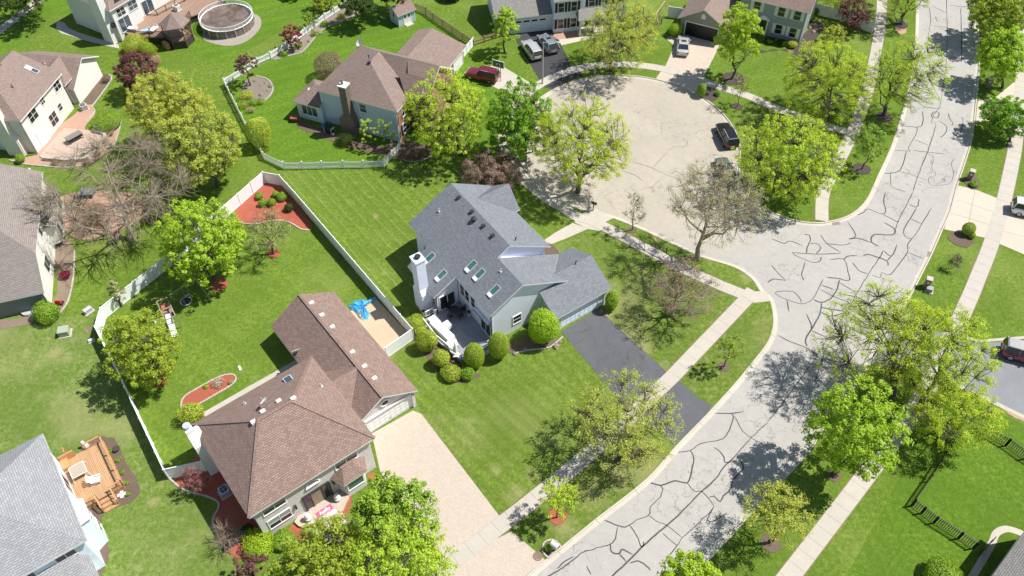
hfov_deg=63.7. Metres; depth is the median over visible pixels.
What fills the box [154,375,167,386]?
mulch ring
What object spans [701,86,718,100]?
mulch bed mailbox
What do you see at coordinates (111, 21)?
white house
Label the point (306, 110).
window
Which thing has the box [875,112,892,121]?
mulch ring
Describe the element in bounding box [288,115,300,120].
garden cart
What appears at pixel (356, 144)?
garden bed
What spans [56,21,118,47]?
stone path ac
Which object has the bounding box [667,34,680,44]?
parking pad
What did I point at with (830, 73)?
deciduous tree
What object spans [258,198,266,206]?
shrub
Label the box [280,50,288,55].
shrub
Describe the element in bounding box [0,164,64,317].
bay window house
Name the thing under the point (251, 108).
shrub
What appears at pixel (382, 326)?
play sand
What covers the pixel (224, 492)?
air conditioner
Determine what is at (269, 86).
boulders
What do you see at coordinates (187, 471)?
shrub
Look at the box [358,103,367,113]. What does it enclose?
window
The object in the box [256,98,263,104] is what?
shrub
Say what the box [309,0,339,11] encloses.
deciduous tree
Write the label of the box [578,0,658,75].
deciduous tree
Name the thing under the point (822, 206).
sidewalk
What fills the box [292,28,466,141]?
blue sided house
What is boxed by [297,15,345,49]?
boulders
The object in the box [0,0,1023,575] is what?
ground
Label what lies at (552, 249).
mulch bed grey entry
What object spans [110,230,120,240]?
bird house
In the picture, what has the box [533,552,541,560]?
manhole cover
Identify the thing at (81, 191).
patio set
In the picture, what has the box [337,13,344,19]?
shrub
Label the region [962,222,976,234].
shrub
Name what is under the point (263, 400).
satellite dish
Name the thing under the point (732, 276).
parkway strip
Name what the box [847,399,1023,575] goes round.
lawn right yard
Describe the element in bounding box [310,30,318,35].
shrub
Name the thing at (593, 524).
kerb
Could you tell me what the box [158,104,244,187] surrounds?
deciduous tree
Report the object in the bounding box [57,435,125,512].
wooden deck
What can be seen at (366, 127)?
deciduous tree
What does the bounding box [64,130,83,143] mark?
patio table
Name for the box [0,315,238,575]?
lawn
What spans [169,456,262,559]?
mulch bed
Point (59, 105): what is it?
window
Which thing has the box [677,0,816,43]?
open garage house
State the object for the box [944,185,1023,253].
driveway
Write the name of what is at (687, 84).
driveway court house apron
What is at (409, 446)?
driveway brick house
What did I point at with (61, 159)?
seat wall
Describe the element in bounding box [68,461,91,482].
glass table
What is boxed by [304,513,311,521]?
planter
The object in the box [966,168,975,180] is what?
mailbox pillar
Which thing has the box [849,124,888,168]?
deciduous tree
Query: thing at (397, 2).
deciduous tree
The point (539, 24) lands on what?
garage door
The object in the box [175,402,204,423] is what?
shrub
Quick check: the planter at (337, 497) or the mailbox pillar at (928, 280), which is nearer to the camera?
the planter at (337, 497)
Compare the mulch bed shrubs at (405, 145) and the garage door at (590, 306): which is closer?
the garage door at (590, 306)
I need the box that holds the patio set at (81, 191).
[77,188,96,197]
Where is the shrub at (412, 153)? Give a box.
[401,147,419,160]
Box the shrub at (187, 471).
[174,465,212,493]
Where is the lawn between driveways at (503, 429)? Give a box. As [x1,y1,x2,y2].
[390,333,621,513]
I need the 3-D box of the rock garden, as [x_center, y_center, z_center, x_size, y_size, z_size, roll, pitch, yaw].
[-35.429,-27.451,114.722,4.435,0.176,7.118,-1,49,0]
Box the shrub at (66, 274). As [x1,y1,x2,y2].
[59,270,70,278]
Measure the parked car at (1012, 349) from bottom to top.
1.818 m
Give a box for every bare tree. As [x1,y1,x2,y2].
[13,121,206,255]
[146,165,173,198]
[207,516,245,558]
[241,204,290,254]
[646,255,719,324]
[945,251,964,268]
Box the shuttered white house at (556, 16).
[487,0,626,36]
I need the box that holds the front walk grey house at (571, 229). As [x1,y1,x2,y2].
[545,223,586,243]
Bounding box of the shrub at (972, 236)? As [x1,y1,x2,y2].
[968,232,975,238]
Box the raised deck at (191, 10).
[125,0,225,50]
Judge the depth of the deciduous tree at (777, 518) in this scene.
67.23 m
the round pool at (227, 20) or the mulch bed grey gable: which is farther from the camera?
the round pool at (227, 20)
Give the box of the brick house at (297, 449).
[182,292,417,535]
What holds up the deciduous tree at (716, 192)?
on the parkway strip
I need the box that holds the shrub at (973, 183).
[969,180,978,186]
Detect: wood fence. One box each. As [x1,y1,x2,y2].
[415,3,471,42]
[473,32,500,45]
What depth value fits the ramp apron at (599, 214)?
97.78 m
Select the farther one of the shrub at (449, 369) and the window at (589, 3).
the window at (589, 3)
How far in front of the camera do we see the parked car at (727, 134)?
105.60 m
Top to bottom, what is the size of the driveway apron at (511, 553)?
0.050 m
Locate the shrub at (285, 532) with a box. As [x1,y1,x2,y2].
[271,528,295,550]
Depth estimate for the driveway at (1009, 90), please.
112.48 m
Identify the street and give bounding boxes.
[524,0,975,575]
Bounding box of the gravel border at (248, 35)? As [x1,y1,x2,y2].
[203,14,260,45]
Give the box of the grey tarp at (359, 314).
[357,311,364,319]
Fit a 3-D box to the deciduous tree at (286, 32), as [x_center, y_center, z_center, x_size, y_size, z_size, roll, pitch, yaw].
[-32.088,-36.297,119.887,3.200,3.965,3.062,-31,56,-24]
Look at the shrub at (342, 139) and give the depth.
106.39 m
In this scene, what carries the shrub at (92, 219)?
on the clay bed at (95, 200)
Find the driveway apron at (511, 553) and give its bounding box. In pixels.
[449,531,544,575]
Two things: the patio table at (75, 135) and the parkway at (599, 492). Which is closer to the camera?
the parkway at (599, 492)
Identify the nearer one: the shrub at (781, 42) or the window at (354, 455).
the window at (354, 455)
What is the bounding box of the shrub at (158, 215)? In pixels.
[141,205,162,223]
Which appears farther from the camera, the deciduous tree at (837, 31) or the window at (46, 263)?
the deciduous tree at (837, 31)
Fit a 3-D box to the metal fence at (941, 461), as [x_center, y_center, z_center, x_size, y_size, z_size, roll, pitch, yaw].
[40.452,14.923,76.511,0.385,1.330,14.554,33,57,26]
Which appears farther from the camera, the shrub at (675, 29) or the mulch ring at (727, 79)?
the shrub at (675, 29)
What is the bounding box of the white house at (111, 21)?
[66,0,169,43]
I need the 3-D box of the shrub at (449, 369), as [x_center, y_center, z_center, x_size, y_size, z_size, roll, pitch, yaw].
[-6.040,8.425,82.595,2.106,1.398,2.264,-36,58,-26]
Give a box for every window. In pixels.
[27,107,39,124]
[38,227,43,238]
[39,97,45,106]
[43,254,50,274]
[48,109,59,127]
[53,79,61,92]
[54,548,78,562]
[56,222,62,236]
[57,102,63,112]
[87,508,95,522]
[95,517,105,534]
[115,5,126,18]
[126,0,137,11]
[261,497,287,516]
[267,507,293,529]
[301,105,318,117]
[305,478,320,489]
[334,451,358,470]
[346,474,364,491]
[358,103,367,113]
[401,103,406,117]
[401,118,410,135]
[459,282,464,297]
[464,288,469,303]
[470,295,475,306]
[512,312,521,324]
[554,18,566,28]
[555,2,567,12]
[567,17,578,27]
[568,1,580,11]
[585,0,597,6]
[598,0,610,5]
[750,1,763,11]
[771,23,785,34]
[774,6,788,17]
[785,26,800,38]
[790,10,804,21]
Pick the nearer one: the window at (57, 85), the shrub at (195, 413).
the shrub at (195, 413)
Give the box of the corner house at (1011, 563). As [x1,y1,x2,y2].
[990,532,1023,575]
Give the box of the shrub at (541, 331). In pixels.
[528,307,560,343]
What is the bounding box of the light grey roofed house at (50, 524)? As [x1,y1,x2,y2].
[0,433,108,575]
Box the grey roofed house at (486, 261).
[408,183,611,337]
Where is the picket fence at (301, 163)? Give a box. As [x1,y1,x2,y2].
[222,0,399,169]
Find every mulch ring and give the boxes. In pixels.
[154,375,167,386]
[211,278,227,290]
[267,249,279,257]
[548,507,567,524]
[614,452,632,468]
[628,227,636,232]
[717,362,730,371]
[722,72,743,84]
[731,103,742,109]
[760,533,781,552]
[826,469,841,481]
[852,163,870,174]
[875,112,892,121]
[895,21,907,28]
[947,231,973,247]
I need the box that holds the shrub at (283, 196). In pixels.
[276,191,287,200]
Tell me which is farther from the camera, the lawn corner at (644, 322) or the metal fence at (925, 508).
the lawn corner at (644, 322)
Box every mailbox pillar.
[922,275,933,287]
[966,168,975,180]
[985,76,995,88]
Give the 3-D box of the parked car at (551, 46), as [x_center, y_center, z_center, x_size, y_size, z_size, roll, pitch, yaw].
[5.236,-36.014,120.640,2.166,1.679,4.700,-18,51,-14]
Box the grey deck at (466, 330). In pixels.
[423,301,488,362]
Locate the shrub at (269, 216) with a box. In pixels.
[267,210,273,218]
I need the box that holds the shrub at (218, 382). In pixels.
[211,377,225,387]
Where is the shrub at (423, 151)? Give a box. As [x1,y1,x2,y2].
[417,147,429,157]
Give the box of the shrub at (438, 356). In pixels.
[431,348,449,366]
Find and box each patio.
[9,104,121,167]
[39,128,101,157]
[52,236,74,313]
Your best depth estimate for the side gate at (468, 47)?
120.17 m
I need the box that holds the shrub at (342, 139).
[334,131,353,147]
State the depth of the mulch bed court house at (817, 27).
122.17 m
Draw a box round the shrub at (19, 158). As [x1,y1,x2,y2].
[15,153,24,162]
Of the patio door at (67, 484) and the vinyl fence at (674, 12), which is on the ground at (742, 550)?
the vinyl fence at (674, 12)
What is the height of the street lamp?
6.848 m
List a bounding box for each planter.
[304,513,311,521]
[334,493,340,501]
[542,539,560,557]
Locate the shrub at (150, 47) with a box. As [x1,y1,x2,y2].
[138,41,157,55]
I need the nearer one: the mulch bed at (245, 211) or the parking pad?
the mulch bed at (245, 211)
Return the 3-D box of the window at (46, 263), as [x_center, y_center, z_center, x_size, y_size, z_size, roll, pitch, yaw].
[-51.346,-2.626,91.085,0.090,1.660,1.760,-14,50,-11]
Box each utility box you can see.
[56,325,72,338]
[82,305,94,316]
[88,338,95,343]
[924,285,933,294]
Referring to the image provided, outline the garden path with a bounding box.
[968,526,1023,575]
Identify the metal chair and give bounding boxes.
[446,302,451,311]
[460,304,465,311]
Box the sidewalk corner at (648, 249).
[571,211,743,297]
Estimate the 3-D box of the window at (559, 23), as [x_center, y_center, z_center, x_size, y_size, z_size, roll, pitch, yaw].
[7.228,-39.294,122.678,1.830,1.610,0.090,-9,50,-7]
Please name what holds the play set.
on the lawn fenced yard at (228, 329)
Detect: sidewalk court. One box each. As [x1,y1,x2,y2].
[498,61,723,221]
[721,85,853,135]
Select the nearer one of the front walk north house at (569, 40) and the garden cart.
the garden cart
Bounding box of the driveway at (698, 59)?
[666,35,718,76]
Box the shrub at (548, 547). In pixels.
[544,543,552,550]
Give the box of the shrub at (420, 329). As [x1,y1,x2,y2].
[414,325,427,333]
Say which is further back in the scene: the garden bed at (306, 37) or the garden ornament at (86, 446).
the garden bed at (306, 37)
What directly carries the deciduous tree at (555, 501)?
on the mulch ring at (555, 520)
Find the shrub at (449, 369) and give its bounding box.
[440,364,462,382]
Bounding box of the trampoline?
[180,297,191,305]
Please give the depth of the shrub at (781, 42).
120.62 m
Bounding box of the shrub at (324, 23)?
[320,20,328,26]
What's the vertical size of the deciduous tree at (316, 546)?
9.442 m
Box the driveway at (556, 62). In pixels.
[516,29,570,79]
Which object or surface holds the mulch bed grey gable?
on the lawn between driveways at (503, 429)
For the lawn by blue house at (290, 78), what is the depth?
114.74 m
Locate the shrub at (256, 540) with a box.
[241,527,277,558]
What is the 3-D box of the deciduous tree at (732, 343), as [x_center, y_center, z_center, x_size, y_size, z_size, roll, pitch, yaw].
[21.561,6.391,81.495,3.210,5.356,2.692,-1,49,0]
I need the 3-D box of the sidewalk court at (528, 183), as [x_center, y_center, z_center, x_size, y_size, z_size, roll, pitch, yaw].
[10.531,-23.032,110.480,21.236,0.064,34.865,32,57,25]
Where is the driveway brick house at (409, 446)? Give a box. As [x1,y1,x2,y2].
[372,411,498,556]
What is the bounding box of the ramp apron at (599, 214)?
[575,208,612,230]
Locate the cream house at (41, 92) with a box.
[0,50,102,156]
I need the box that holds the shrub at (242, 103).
[238,100,248,108]
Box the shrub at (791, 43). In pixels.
[787,40,797,47]
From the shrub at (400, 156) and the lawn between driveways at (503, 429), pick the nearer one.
the lawn between driveways at (503, 429)
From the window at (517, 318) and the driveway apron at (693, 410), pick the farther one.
the window at (517, 318)
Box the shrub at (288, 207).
[284,203,293,211]
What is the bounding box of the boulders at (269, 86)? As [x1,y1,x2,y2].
[249,79,273,100]
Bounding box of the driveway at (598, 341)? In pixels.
[561,309,665,406]
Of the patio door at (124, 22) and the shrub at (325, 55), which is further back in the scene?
the patio door at (124, 22)
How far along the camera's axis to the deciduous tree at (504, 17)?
116.13 m
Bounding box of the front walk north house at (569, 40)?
[559,36,592,44]
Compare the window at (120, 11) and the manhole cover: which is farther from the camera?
the window at (120, 11)
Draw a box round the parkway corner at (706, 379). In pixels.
[682,301,771,410]
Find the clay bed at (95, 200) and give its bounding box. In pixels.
[61,190,144,239]
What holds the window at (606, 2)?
in the shuttered white house at (556, 16)
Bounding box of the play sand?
[351,299,406,350]
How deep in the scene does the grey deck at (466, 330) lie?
86.13 m
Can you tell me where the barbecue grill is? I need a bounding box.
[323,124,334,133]
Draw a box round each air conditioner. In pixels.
[79,102,89,111]
[172,4,182,12]
[217,484,232,500]
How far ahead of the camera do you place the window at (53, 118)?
108.56 m
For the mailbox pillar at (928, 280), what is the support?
on the ground at (742, 550)
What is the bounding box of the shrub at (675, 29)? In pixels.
[667,22,681,36]
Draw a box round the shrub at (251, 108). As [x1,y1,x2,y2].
[245,105,255,112]
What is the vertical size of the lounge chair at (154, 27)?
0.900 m
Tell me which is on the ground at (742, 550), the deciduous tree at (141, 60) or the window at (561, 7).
the deciduous tree at (141, 60)
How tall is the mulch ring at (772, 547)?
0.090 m
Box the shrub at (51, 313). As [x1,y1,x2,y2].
[31,300,61,323]
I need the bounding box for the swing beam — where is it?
[170,280,211,300]
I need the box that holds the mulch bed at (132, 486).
[81,436,139,575]
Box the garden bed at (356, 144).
[297,120,394,155]
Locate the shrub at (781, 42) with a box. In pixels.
[777,39,787,46]
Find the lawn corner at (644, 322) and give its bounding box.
[555,230,735,370]
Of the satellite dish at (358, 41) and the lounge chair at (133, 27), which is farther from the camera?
the lounge chair at (133, 27)
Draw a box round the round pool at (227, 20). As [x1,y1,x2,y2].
[198,0,254,38]
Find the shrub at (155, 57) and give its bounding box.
[149,54,161,65]
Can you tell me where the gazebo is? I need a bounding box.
[158,13,194,49]
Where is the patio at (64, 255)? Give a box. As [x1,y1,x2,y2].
[52,236,74,313]
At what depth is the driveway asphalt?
82.53 m
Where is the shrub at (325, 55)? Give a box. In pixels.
[313,51,341,77]
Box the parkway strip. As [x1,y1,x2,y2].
[607,219,755,289]
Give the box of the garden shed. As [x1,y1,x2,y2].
[387,0,415,26]
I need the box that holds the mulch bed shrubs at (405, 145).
[385,140,436,161]
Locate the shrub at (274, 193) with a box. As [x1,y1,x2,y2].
[272,191,277,197]
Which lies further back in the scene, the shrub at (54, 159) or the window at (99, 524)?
the shrub at (54, 159)
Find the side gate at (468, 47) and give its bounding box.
[463,37,473,57]
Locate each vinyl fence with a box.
[93,171,414,478]
[667,6,683,18]
[814,3,875,32]
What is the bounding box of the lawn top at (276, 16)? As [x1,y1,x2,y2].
[0,0,333,63]
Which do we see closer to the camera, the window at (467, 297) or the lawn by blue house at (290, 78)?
the window at (467, 297)
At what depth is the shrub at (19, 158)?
104.46 m
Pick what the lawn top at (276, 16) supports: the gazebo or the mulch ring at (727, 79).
the gazebo
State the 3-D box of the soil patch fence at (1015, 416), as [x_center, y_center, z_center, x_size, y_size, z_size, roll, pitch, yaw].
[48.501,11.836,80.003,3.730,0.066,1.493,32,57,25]
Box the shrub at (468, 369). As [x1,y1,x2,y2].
[459,364,474,380]
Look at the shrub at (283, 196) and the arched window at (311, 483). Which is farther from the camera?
the shrub at (283, 196)
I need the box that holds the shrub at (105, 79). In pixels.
[101,75,109,82]
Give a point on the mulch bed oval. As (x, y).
(200, 394)
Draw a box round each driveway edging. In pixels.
[957,383,1023,418]
[965,336,1023,342]
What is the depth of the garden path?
71.00 m
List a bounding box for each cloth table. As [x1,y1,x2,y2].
[427,315,440,323]
[429,318,454,340]
[442,320,452,329]
[446,339,458,350]
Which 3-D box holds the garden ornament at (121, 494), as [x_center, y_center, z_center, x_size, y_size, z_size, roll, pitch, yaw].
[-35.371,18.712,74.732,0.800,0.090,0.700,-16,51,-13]
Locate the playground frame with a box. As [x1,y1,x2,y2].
[653,1,667,28]
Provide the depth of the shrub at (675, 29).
121.76 m
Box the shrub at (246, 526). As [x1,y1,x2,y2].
[235,523,252,539]
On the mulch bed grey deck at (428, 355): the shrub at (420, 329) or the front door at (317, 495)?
the shrub at (420, 329)
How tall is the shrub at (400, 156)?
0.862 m
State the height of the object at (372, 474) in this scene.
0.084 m
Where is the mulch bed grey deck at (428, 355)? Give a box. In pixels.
[413,329,482,382]
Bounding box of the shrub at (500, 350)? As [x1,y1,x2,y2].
[488,332,509,358]
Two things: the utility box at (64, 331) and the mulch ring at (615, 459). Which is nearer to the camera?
the mulch ring at (615, 459)
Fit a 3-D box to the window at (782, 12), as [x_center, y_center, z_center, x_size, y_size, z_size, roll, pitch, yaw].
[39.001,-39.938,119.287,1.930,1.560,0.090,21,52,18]
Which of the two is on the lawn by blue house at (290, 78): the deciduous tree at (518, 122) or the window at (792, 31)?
the deciduous tree at (518, 122)
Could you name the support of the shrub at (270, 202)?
on the mulch bed at (245, 211)
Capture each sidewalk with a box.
[0,0,43,33]
[424,287,758,575]
[775,0,1023,575]
[815,0,887,221]
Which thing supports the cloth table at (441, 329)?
on the grey deck at (466, 330)
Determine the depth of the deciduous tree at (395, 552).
62.33 m
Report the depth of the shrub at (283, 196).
99.69 m
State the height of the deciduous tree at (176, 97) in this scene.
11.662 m
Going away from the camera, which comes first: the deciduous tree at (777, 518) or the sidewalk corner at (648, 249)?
the deciduous tree at (777, 518)
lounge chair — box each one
[85,474,100,485]
[127,25,138,30]
[149,24,158,30]
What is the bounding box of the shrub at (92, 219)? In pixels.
[68,201,108,233]
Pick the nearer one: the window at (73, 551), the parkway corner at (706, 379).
the window at (73, 551)
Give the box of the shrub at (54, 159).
[50,156,59,165]
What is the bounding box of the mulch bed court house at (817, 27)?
[758,20,823,58]
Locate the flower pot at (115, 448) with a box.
[112,446,118,451]
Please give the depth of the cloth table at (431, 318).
86.47 m
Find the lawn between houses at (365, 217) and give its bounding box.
[280,160,576,324]
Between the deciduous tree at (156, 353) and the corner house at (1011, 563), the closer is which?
the corner house at (1011, 563)
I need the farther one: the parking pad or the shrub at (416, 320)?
the parking pad
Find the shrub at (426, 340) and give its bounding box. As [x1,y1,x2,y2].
[415,330,437,351]
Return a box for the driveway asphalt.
[872,315,1023,414]
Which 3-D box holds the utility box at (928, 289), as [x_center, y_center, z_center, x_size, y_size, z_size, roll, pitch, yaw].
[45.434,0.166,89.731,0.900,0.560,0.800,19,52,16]
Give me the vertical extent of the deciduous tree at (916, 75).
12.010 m
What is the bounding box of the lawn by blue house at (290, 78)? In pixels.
[228,0,536,170]
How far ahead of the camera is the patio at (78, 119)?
108.92 m
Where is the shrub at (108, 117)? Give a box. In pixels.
[91,112,121,130]
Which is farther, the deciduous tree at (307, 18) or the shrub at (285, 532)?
the deciduous tree at (307, 18)
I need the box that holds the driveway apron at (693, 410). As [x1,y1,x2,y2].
[639,381,711,445]
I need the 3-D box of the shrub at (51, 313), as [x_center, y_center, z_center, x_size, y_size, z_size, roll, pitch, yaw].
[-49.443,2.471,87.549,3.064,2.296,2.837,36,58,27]
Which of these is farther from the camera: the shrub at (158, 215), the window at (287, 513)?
the shrub at (158, 215)
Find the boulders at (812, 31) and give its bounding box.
[788,26,815,53]
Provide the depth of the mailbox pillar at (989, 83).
113.25 m
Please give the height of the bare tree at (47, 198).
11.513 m
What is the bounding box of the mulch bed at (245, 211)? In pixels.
[234,183,311,230]
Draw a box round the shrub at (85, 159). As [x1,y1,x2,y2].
[83,158,90,165]
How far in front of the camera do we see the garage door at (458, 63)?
117.00 m
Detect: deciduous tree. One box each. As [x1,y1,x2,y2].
[0,0,47,18]
[97,307,183,390]
[106,279,126,306]
[111,49,157,92]
[121,67,215,152]
[152,196,247,286]
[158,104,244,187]
[232,550,267,575]
[233,52,258,84]
[263,510,376,575]
[278,23,301,48]
[300,10,317,27]
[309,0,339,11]
[337,0,377,16]
[343,511,458,575]
[350,470,440,555]
[359,118,377,146]
[376,118,396,147]
[380,0,405,3]
[401,67,489,159]
[459,145,523,189]
[485,75,555,161]
[489,5,519,53]
[529,92,633,193]
[538,475,578,520]
[565,364,684,473]
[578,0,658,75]
[621,190,647,229]
[657,547,721,575]
[664,158,771,260]
[712,1,763,78]
[716,333,748,366]
[730,71,748,106]
[731,110,847,204]
[740,477,816,551]
[779,39,881,128]
[800,373,913,481]
[809,276,938,403]
[817,0,861,11]
[822,24,847,40]
[835,0,872,33]
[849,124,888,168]
[862,33,954,116]
[876,302,1004,411]
[879,0,930,24]
[905,373,1008,455]
[966,0,1023,38]
[974,26,1023,88]
[978,94,1023,141]
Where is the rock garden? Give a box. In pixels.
[239,75,273,105]
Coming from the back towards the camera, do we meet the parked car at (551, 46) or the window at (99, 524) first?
the parked car at (551, 46)
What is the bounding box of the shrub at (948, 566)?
[923,555,965,575]
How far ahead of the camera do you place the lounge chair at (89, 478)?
74.51 m
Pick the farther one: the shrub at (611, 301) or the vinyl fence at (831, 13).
the vinyl fence at (831, 13)
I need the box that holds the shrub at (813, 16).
[810,13,815,20]
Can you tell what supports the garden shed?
on the lawn by blue house at (290, 78)
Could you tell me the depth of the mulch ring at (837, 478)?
75.43 m
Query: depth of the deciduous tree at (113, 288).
87.48 m
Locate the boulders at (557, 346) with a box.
[512,309,608,355]
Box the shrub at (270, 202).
[266,198,275,205]
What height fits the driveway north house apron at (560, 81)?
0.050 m
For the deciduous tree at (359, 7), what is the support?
on the lawn by blue house at (290, 78)
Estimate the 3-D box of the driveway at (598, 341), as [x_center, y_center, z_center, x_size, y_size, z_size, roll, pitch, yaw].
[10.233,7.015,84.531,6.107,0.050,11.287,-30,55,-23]
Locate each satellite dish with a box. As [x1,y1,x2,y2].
[260,396,269,406]
[356,38,361,45]
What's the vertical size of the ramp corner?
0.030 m
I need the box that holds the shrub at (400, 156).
[396,152,404,159]
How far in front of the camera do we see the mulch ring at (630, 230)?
96.30 m
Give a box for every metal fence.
[911,400,976,504]
[911,499,979,548]
[983,426,1023,458]
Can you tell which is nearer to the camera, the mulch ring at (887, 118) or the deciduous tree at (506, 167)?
the deciduous tree at (506, 167)
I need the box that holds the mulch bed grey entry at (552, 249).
[544,243,558,254]
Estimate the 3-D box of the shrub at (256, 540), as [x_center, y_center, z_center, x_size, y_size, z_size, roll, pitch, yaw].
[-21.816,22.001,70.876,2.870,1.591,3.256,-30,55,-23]
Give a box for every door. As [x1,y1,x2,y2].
[35,124,50,146]
[59,471,75,497]
[117,14,132,32]
[140,0,155,15]
[302,481,333,510]
[368,396,410,431]
[403,14,407,24]
[407,12,411,22]
[439,290,455,310]
[454,53,462,70]
[480,318,490,337]
[514,17,546,33]
[561,297,597,327]
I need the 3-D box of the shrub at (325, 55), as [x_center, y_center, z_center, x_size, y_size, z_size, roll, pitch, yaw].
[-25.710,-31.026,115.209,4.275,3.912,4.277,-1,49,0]
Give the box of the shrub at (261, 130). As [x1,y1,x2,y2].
[244,117,270,151]
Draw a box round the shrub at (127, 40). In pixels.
[120,33,148,52]
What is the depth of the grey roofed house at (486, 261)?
86.25 m
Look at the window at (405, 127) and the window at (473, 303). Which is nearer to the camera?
the window at (473, 303)
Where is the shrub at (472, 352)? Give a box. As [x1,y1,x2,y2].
[463,342,484,368]
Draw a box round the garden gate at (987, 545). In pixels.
[979,537,995,554]
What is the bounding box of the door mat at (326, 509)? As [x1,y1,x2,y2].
[315,504,332,517]
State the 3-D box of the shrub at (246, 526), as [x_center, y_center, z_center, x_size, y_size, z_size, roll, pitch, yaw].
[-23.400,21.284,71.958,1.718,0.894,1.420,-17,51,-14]
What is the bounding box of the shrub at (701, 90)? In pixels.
[697,83,705,96]
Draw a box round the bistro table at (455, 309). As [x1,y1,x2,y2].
[450,305,459,313]
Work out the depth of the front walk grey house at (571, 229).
96.10 m
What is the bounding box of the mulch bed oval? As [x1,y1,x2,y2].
[180,373,236,410]
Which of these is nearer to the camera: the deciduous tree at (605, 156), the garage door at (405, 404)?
the garage door at (405, 404)
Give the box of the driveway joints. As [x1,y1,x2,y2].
[955,192,1022,236]
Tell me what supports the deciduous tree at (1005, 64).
on the ground at (742, 550)
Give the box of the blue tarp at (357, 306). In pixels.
[349,297,375,318]
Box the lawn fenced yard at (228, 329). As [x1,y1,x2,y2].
[95,186,405,467]
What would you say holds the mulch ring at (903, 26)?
on the patch top
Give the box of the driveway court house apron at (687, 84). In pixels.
[656,72,699,94]
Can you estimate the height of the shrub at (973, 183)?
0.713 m
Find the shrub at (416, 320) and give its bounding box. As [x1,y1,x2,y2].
[408,313,425,329]
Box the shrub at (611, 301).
[604,289,619,312]
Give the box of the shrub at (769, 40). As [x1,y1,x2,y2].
[765,37,774,43]
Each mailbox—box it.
[550,540,558,550]
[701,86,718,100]
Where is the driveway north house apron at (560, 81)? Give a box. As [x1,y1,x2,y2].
[544,72,582,88]
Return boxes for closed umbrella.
[453,341,458,357]
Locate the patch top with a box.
[895,20,907,34]
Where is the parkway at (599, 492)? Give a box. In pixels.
[514,424,672,558]
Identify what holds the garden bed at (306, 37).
on the lawn by blue house at (290, 78)
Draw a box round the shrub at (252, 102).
[246,98,257,105]
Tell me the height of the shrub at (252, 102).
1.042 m
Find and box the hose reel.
[54,300,63,305]
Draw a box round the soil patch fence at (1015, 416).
[1000,407,1023,420]
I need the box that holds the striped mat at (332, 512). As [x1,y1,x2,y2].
[324,509,336,518]
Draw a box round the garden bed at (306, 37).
[272,8,357,59]
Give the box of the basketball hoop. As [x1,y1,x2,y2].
[492,59,503,80]
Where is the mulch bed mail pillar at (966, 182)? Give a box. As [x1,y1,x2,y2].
[963,173,979,189]
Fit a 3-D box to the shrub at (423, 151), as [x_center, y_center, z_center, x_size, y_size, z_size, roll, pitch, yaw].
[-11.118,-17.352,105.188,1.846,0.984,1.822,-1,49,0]
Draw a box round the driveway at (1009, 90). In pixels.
[976,82,1014,122]
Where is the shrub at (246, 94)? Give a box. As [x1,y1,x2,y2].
[238,89,253,98]
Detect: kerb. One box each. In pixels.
[516,1,918,575]
[693,4,979,573]
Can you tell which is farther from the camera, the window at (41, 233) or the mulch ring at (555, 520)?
the window at (41, 233)
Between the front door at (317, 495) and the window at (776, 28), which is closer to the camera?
the front door at (317, 495)
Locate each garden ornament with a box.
[80,441,89,449]
[117,491,125,497]
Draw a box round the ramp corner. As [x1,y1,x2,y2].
[753,291,768,302]
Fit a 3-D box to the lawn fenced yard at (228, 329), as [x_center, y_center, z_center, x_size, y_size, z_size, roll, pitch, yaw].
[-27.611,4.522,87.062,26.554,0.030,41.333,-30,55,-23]
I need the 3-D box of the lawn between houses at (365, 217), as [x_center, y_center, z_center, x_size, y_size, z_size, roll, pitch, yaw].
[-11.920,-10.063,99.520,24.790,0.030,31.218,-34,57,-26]
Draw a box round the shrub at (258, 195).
[255,192,263,198]
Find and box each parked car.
[465,65,499,83]
[521,39,542,60]
[537,33,559,53]
[676,35,690,55]
[714,157,737,184]
[715,122,739,148]
[1000,336,1023,362]
[1010,196,1023,216]
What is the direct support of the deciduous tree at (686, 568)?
on the ground at (742, 550)
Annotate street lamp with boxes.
[541,41,559,83]
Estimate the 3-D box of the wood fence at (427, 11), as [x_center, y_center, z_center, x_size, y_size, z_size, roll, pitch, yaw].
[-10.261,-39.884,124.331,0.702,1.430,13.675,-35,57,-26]
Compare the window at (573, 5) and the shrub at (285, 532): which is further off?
the window at (573, 5)
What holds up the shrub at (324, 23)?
on the lawn by blue house at (290, 78)
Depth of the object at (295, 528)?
72.42 m
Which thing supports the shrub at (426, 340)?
on the lawn between driveways at (503, 429)
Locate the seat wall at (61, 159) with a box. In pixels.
[42,130,106,161]
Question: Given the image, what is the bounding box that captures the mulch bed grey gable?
[506,336,562,353]

